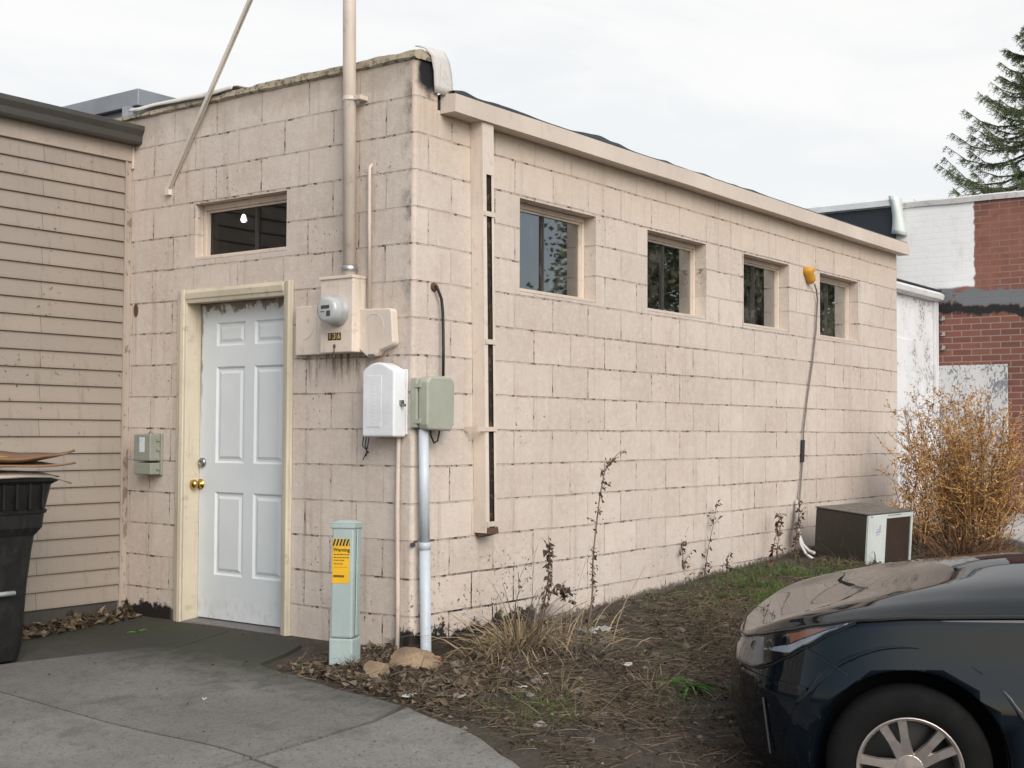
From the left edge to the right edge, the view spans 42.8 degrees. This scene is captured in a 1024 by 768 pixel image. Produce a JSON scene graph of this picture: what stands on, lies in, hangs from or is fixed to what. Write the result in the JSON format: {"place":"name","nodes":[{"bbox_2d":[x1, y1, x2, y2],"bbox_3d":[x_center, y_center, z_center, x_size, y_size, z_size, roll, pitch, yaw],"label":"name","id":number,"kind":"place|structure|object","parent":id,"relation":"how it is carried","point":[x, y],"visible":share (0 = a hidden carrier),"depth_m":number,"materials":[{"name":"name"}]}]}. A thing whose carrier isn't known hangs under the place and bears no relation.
{"place":"outdoors","nodes":[
{"label":"outdoors","id":0,"kind":"place"},
{"bbox_2d":[178,631,301,664],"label":"concrete path","id":1,"kind":"structure","parent":0,"point":[259,649],"depth_m":7.17,"materials":[{"name":"grey concrete"}]},
{"bbox_2d":[0,0,1023,206],"label":"sky","id":2,"kind":"structure","parent":0,"point":[801,103],"materials":[{"name":"white"}]},
{"bbox_2d":[123,526,1023,767],"bbox_3d":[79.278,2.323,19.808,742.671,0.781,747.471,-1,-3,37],"label":"ground","id":3,"kind":"structure","parent":0,"point":[531,758],"depth_m":6.18,"materials":[{"name":"soil"}]},
{"bbox_2d":[0,93,144,630],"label":"siding wall","id":4,"kind":"structure","parent":3,"relation":"on","point":[65,225],"depth_m":8.12,"materials":[{"name":"beige"}]},
{"bbox_2d":[0,615,228,664],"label":"mossy slab","id":5,"kind":"structure","parent":3,"relation":"on","point":[97,638],"depth_m":7.52,"materials":[{"name":"concrete"}]},
{"bbox_2d":[0,692,249,767],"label":"concrete apron","id":6,"kind":"object","parent":3,"relation":"on","point":[52,737],"visible":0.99,"depth_m":5.29,"materials":[{"name":"grey concrete"}]},
{"bbox_2d":[0,647,401,760],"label":"concrete apron","id":7,"kind":"object","parent":3,"relation":"on","point":[104,688],"visible":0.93,"depth_m":6.04,"materials":[{"name":"grey concrete"}]},
{"bbox_2d":[0,475,58,661],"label":"wheeled bin","id":8,"kind":"object","parent":7,"relation":"on","point":[23,509],"visible":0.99,"depth_m":6.91,"materials":[{"name":"black plastic"}]},
{"bbox_2d":[0,470,71,483],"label":"paper sheet","id":9,"kind":"object","parent":8,"relation":"on","point":[7,474],"visible":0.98,"depth_m":6.89,"materials":[{"name":"white paper"}]},
{"bbox_2d":[0,461,75,467],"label":"cardboard sheet","id":10,"kind":"object","parent":9,"relation":"on","point":[36,464],"visible":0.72,"depth_m":6.92,"materials":[{"name":"brown cardboard"}]},
{"bbox_2d":[0,449,74,463],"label":"cardboard sheet","id":11,"kind":"object","parent":10,"relation":"on","point":[17,458],"visible":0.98,"depth_m":7.14,"materials":[{"name":"brown cardboard"}]},
{"bbox_2d":[228,760,271,767],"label":"concrete apron","id":12,"kind":"object","parent":3,"relation":"on","point":[251,764],"visible":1,"depth_m":5.00,"materials":[{"name":"grey concrete"}]},
{"bbox_2d":[329,520,362,664],"bbox_3d":[-0.858,1.168,6.735,0.140,0.929,0.162,0,-2,15],"label":"utility pedestal","id":13,"kind":"object","parent":3,"relation":"on","point":[345,590],"visible":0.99,"depth_m":6.69,"materials":[{"name":"green plastic"}]},
{"bbox_2d":[316,652,376,673],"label":"leaf litter","id":14,"kind":"object","parent":3,"relation":"on","point":[356,664],"visible":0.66,"depth_m":6.58,"materials":[{"name":"plant"}]},
{"bbox_2d":[363,660,389,675],"bbox_3d":[-0.671,1.417,6.450,0.124,0.102,0.184,0,-2,17],"label":"rock","id":15,"kind":"object","parent":3,"relation":"on","point":[370,666],"visible":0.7,"depth_m":6.41,"materials":[{"name":"beige stone"}]},
{"bbox_2d":[255,708,519,767],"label":"concrete apron","id":16,"kind":"object","parent":3,"relation":"on","point":[405,738],"visible":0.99,"depth_m":5.31,"materials":[{"name":"grey concrete"}]},
{"bbox_2d":[389,647,442,671],"bbox_3d":[-0.487,1.417,6.659,0.258,0.143,0.197,-1,-2,23],"label":"rock","id":17,"kind":"object","parent":3,"relation":"on","point":[404,655],"visible":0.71,"depth_m":6.61,"materials":[{"name":"beige stone"}]},
{"bbox_2d":[490,603,501,645],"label":"bare dead stem","id":18,"kind":"object","parent":3,"relation":"on","point":[496,615],"visible":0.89,"depth_m":6.95,"materials":[{"name":"brown plant"}]},
{"bbox_2d":[115,45,909,656],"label":"block building","id":19,"kind":"structure","parent":3,"relation":"on","point":[655,319],"depth_m":8.13,"materials":[{"name":"beige concrete"}]},
{"bbox_2d":[63,88,176,118],"bbox_3d":[-3.700,-1.803,11.447,3.400,0.726,1.600,-1,-3,37],"label":"rooftop cap","id":20,"kind":"object","parent":19,"relation":"on","point":[109,106],"visible":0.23,"depth_m":9.98,"materials":[{"name":"grey metal"}]},
{"bbox_2d":[134,303,137,316],"bbox_3d":[-2.437,-0.479,8.456,0.043,0.086,0.006,-1,-3,37],"label":"rusty plate","id":21,"kind":"object","parent":19,"relation":"attached to","point":[135,310],"visible":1,"depth_m":8.45,"materials":[{"name":"brown metal"}]},
{"bbox_2d":[134,430,162,474],"bbox_3d":[-2.301,0.433,8.260,0.180,0.283,0.100,-1,-3,37],"label":"network box","id":22,"kind":"object","parent":19,"relation":"attached to","point":[148,449],"visible":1,"depth_m":8.22,"materials":[{"name":"grey plastic"}]},
{"bbox_2d":[165,0,252,195],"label":"mast brace","id":23,"kind":"object","parent":19,"relation":"attached to","point":[168,187],"visible":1,"depth_m":8.04,"materials":[{"name":"beige metal"}]},
{"bbox_2d":[190,298,283,626],"bbox_3d":[-1.632,0.468,7.927,0.880,1.952,0.119,-1,-3,37],"label":"door","id":24,"kind":"structure","parent":19,"relation":"in","point":[239,483],"depth_m":7.97,"materials":[{"name":"white paint"}]},
{"bbox_2d":[196,194,286,259],"bbox_3d":[-1.609,-0.950,7.947,0.809,0.349,0.121,-1,-3,37],"label":"transom window","id":25,"kind":"structure","parent":19,"relation":"in","point":[257,225],"depth_m":7.98,"materials":[{"name":"black glass"}]},
{"bbox_2d":[295,274,366,357],"bbox_3d":[-1.081,-0.369,7.316,0.528,0.456,0.214,-1,-3,37],"label":"electric meter","id":26,"kind":"object","parent":19,"relation":"attached to","point":[329,323],"visible":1,"depth_m":7.22,"materials":[{"name":"beige paint"}]},
{"bbox_2d":[341,0,367,274],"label":"service mast","id":27,"kind":"object","parent":19,"relation":"attached to","point":[351,98],"visible":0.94,"depth_m":7.26,"materials":[{"name":"beige metal"}]},
{"bbox_2d":[368,164,372,307],"bbox_3d":[-0.785,-0.823,7.237,0.030,0.807,0.037,-1,-3,37],"label":"thin conduit","id":28,"kind":"object","parent":19,"relation":"attached to","point":[370,166],"visible":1,"depth_m":7.22,"materials":[{"name":"beige metal"}]},
{"bbox_2d":[359,308,398,357],"bbox_3d":[-0.743,-0.280,7.159,0.283,0.273,0.058,-1,-3,37],"label":"junction box","id":29,"kind":"object","parent":19,"relation":"attached to","point":[379,335],"visible":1,"depth_m":7.12,"materials":[{"name":"beige paint"}]},
{"bbox_2d":[363,362,407,436],"bbox_3d":[-0.679,0.086,7.062,0.268,0.402,0.113,-1,-3,37],"label":"telecom box","id":30,"kind":"object","parent":19,"relation":"attached to","point":[385,399],"visible":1,"depth_m":7.01,"materials":[{"name":"white plastic"}]},
{"bbox_2d":[362,436,369,459],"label":"loose wires","id":31,"kind":"object","parent":30,"relation":"hanging from","point":[367,451],"visible":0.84,"depth_m":7.15,"materials":[{"name":"black rubber"}]},
{"bbox_2d":[395,437,400,648],"bbox_3d":[-0.616,0.916,7.032,0.032,1.290,0.025,-1,-3,37],"label":"thin conduit","id":32,"kind":"object","parent":19,"relation":"attached to","point":[397,552],"visible":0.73,"depth_m":7.03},
{"bbox_2d":[410,429,430,651],"bbox_3d":[-0.484,0.944,6.988,0.117,1.404,0.068,1,-2,-23],"label":"white conduit","id":33,"kind":"object","parent":19,"relation":"attached to","point":[424,545],"visible":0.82,"depth_m":6.97,"materials":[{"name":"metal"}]},
{"bbox_2d":[411,376,453,430],"bbox_3d":[-0.429,0.107,7.069,0.114,0.292,0.244,-1,-3,37],"label":"cable box","id":34,"kind":"object","parent":19,"relation":"attached to","point":[432,402],"visible":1,"depth_m":7.00,"materials":[{"name":"green plastic"}]},
{"bbox_2d":[430,430,439,443],"bbox_3d":[-0.420,0.276,7.090,0.010,0.097,0.090,-1,-3,37],"label":"cable loop","id":35,"kind":"object","parent":34,"relation":"hanging from","point":[432,437],"visible":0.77,"depth_m":7.08,"materials":[{"name":"black rubber"}]},
{"bbox_2d":[431,282,444,375],"bbox_3d":[-0.409,-0.302,7.174,0.084,0.515,0.042,1,-2,-9],"label":"black cable","id":36,"kind":"object","parent":19,"relation":"attached to","point":[434,286],"visible":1,"depth_m":7.18,"materials":[{"name":"black rubber"}]},
{"bbox_2d":[464,121,498,536],"bbox_3d":[-0.168,-0.311,7.448,0.096,2.363,0.200,-1,-3,37],"label":"downspout","id":37,"kind":"object","parent":19,"relation":"attached to","point":[484,428],"visible":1,"depth_m":7.43,"materials":[{"name":"beige paint"}]},
{"bbox_2d":[520,203,594,302],"bbox_3d":[0.219,-0.822,8.232,0.186,0.561,0.836,-1,-3,37],"label":"window","id":38,"kind":"structure","parent":19,"relation":"in","point":[551,242],"depth_m":8.30,"materials":[{"name":"grey glass"}]},
{"bbox_2d":[647,234,704,318],"bbox_3d":[1.114,-0.772,9.438,0.186,0.561,0.848,-1,-3,37],"label":"window","id":39,"kind":"structure","parent":19,"relation":"in","point":[670,263],"depth_m":9.52,"materials":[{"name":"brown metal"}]},
{"bbox_2d":[744,257,787,331],"bbox_3d":[1.984,-0.724,10.612,0.186,0.561,0.833,-1,-3,37],"label":"window","id":40,"kind":"structure","parent":19,"relation":"in","point":[761,279],"depth_m":10.71,"materials":[{"name":"black glass"}]},
{"bbox_2d":[795,500,815,557],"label":"pale hoses","id":41,"kind":"object","parent":19,"relation":"attached to","point":[804,547],"visible":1,"depth_m":10.65,"materials":[{"name":"white plastic"}]},
{"bbox_2d":[799,267,817,502],"bbox_3d":[2.478,0.120,11.037,0.112,2.243,0.573,-1,-3,37],"label":"extension cord","id":42,"kind":"object","parent":19,"relation":"hanging from","point":[810,276],"visible":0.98,"depth_m":11.11,"materials":[{"name":"grey rubber"}]},
{"bbox_2d":[820,276,857,342],"bbox_3d":[2.870,-0.676,11.806,0.186,0.561,0.868,-1,-3,37],"label":"window","id":43,"kind":"structure","parent":19,"relation":"in","point":[834,294],"depth_m":11.93,"materials":[{"name":"black glass"}]},
{"bbox_2d":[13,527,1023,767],"bbox_3d":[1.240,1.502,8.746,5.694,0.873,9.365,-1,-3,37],"label":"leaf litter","id":44,"kind":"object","parent":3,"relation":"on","point":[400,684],"visible":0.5,"depth_m":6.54,"materials":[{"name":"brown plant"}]},
{"bbox_2d":[514,559,531,637],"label":"bare dead stem","id":45,"kind":"object","parent":3,"relation":"on","point":[521,587],"visible":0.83,"depth_m":7.07,"materials":[{"name":"brown plant"}]},
{"bbox_2d":[530,546,542,618],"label":"thin dead stem","id":46,"kind":"object","parent":3,"relation":"on","point":[532,588],"visible":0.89,"depth_m":7.11,"materials":[{"name":"brown plant"}]},
{"bbox_2d":[399,576,676,678],"bbox_3d":[0.074,1.340,7.072,1.480,0.611,1.345,1,-2,-26],"label":"dry grass clump","id":47,"kind":"object","parent":3,"relation":"on","point":[530,636],"visible":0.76,"depth_m":6.94,"materials":[{"name":"plant"}]},
{"bbox_2d":[532,536,556,651],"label":"dead dock weed","id":48,"kind":"object","parent":3,"relation":"on","point":[550,562],"visible":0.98,"depth_m":6.97,"materials":[{"name":"brown plant"}]},
{"bbox_2d":[537,583,575,642],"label":"dead dock weed","id":49,"kind":"object","parent":3,"relation":"on","point":[563,590],"visible":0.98,"depth_m":7.08,"materials":[{"name":"brown plant"}]},
{"bbox_2d":[430,653,687,728],"bbox_3d":[0.296,1.471,6.321,0.970,0.301,1.071,-1,-3,37],"label":"dry grass clump","id":50,"kind":"object","parent":3,"relation":"on","point":[552,687],"visible":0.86,"depth_m":6.30,"materials":[{"name":"plant"}]},
{"bbox_2d":[462,588,682,659],"bbox_3d":[0.318,1.376,7.372,1.174,0.490,1.578,-1,-3,37],"label":"dry grass clump","id":51,"kind":"object","parent":3,"relation":"on","point":[568,629],"visible":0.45,"depth_m":7.26,"materials":[{"name":"plant"}]},
{"bbox_2d":[573,625,610,633],"bbox_3d":[0.454,1.395,7.413,0.142,0.055,0.201,-1,-3,37],"label":"pale plastic","id":52,"kind":"object","parent":51,"relation":"on","point":[597,628],"visible":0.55,"depth_m":7.40,"materials":[{"name":"white plastic"}]},
{"bbox_2d":[569,546,596,626],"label":"thin dead stem","id":53,"kind":"object","parent":3,"relation":"on","point":[578,585],"visible":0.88,"depth_m":7.64,"materials":[{"name":"plant"}]},
{"bbox_2d":[518,615,652,664],"bbox_3d":[0.401,1.395,7.003,0.736,0.299,0.769,-1,-3,37],"label":"dry grass clump","id":54,"kind":"object","parent":3,"relation":"on","point":[593,647],"visible":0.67,"depth_m":6.92,"materials":[{"name":"beige plant"}]},
{"bbox_2d":[582,449,626,644],"bbox_3d":[0.498,0.936,7.472,0.131,1.125,0.518,-1,-2,27],"label":"tall dead weed","id":55,"kind":"object","parent":3,"relation":"on","point":[609,463],"visible":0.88,"depth_m":7.42,"materials":[{"name":"brown plant"}]},
{"bbox_2d":[593,569,643,647],"bbox_3d":[0.627,1.252,7.264,0.409,0.434,0.094,2,-3,-39],"label":"pale twig","id":56,"kind":"object","parent":3,"relation":"on","point":[620,614],"visible":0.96,"depth_m":7.20,"materials":[{"name":"brown plant"}]},
{"bbox_2d":[591,659,705,712],"bbox_3d":[0.709,1.514,6.540,0.547,0.219,0.832,-1,-3,37],"label":"dry grass clump","id":57,"kind":"object","parent":3,"relation":"on","point":[654,683],"visible":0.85,"depth_m":6.59,"materials":[{"name":"plant"}]},
{"bbox_2d":[456,556,863,747],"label":"grass","id":58,"kind":"structure","parent":3,"relation":"on","point":[770,587],"depth_m":8.83,"materials":[{"name":"green plant"}]},
{"bbox_2d":[651,676,688,691],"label":"green weed","id":59,"kind":"object","parent":3,"relation":"on","point":[674,680],"visible":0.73,"depth_m":6.73,"materials":[{"name":"green plant"}]},
{"bbox_2d":[678,536,686,564],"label":"dry weed","id":60,"kind":"object","parent":3,"relation":"on","point":[683,549],"visible":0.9,"depth_m":9.32,"materials":[{"name":"brown plant"}]},
{"bbox_2d":[428,550,947,767],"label":"soil clods","id":61,"kind":"object","parent":3,"relation":"on","point":[610,754],"visible":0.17,"depth_m":6.35,"materials":[{"name":"brown soil"}]},
{"bbox_2d":[681,539,695,581],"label":"dry weed","id":62,"kind":"object","parent":3,"relation":"on","point":[684,563],"visible":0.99,"depth_m":9.35,"materials":[{"name":"brown plant"}]},
{"bbox_2d":[679,677,722,699],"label":"green weed","id":63,"kind":"object","parent":3,"relation":"on","point":[705,686],"visible":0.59,"depth_m":6.73,"materials":[{"name":"green plant"}]},
{"bbox_2d":[699,499,721,578],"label":"dry weed","id":64,"kind":"object","parent":3,"relation":"on","point":[710,548],"visible":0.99,"depth_m":9.58,"materials":[{"name":"brown plant"}]},
{"bbox_2d":[722,553,732,599],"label":"dead dock weed","id":65,"kind":"object","parent":3,"relation":"on","point":[727,565],"visible":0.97,"depth_m":8.68,"materials":[{"name":"brown plant"}]},
{"bbox_2d":[767,513,783,565],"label":"dead dock weed","id":66,"kind":"object","parent":3,"relation":"on","point":[773,545],"visible":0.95,"depth_m":10.23,"materials":[{"name":"brown plant"}]},
{"bbox_2d":[773,513,785,563],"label":"dry weed","id":67,"kind":"object","parent":3,"relation":"on","point":[781,533],"visible":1,"depth_m":10.28,"materials":[{"name":"brown plant"}]},
{"bbox_2d":[791,500,805,559],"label":"dead dock weed","id":68,"kind":"object","parent":3,"relation":"on","point":[797,526],"visible":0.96,"depth_m":10.67,"materials":[{"name":"brown plant"}]},
{"bbox_2d":[814,502,913,564],"bbox_3d":[2.861,1.250,10.634,0.648,0.531,0.533,2,-3,-41],"label":"air conditioner","id":69,"kind":"object","parent":3,"relation":"on","point":[883,533],"visible":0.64,"depth_m":10.45,"materials":[{"name":"brown metal"}]},
{"bbox_2d":[731,550,1023,767],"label":"parked car","id":70,"kind":"object","parent":3,"relation":"on","point":[917,663],"visible":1,"depth_m":5.13,"materials":[{"name":"black paint"}]},
{"bbox_2d":[802,190,1023,513],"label":"brick building","id":71,"kind":"structure","parent":3,"relation":"on","point":[966,255],"depth_m":14.07,"materials":[{"name":"white paint"}]},
{"bbox_2d":[939,364,1007,486],"bbox_3d":[4.940,0.448,14.019,0.751,1.305,0.028,-1,-3,37],"label":"boarded window","id":72,"kind":"structure","parent":71,"relation":"in","point":[992,377],"depth_m":13.98,"materials":[{"name":"white paint"}]},
{"bbox_2d":[878,432,956,546],"bbox_3d":[3.478,0.904,11.308,0.658,1.003,0.641,-1,-3,37],"label":"dry bush","id":73,"kind":"object","parent":3,"relation":"on","point":[911,500],"visible":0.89,"depth_m":11.31,"materials":[{"name":"brown plant"}]},
{"bbox_2d":[896,278,944,515],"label":"white shed","id":74,"kind":"structure","parent":3,"relation":"on","point":[918,336],"depth_m":13.71,"materials":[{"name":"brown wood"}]},
{"bbox_2d":[897,337,916,515],"bbox_3d":[3.962,0.509,13.311,0.020,1.960,0.890,-1,-3,37],"label":"plank door","id":75,"kind":"structure","parent":74,"relation":"in","point":[906,348],"depth_m":13.42,"materials":[{"name":"white paint"}]},
{"bbox_2d":[871,514,1022,560],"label":"dry undergrowth","id":76,"kind":"object","parent":3,"relation":"on","point":[959,547],"visible":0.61,"depth_m":11.03,"materials":[{"name":"brown plant"}]},
{"bbox_2d":[874,375,1023,550],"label":"dry bush","id":77,"kind":"object","parent":3,"relation":"on","point":[965,502],"visible":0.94,"depth_m":11.33,"materials":[{"name":"brown plant"}]},
{"bbox_2d":[915,25,1023,200],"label":"spruce tree","id":78,"kind":"object","parent":3,"relation":"on","point":[1006,148],"visible":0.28,"depth_m":25.30,"materials":[{"name":"green plant"}]},
{"bbox_2d":[913,509,1023,542],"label":"concrete pavement","id":79,"kind":"structure","parent":0,"point":[1020,527],"depth_m":12.72,"materials":[{"name":"grey concrete"}]}
]}

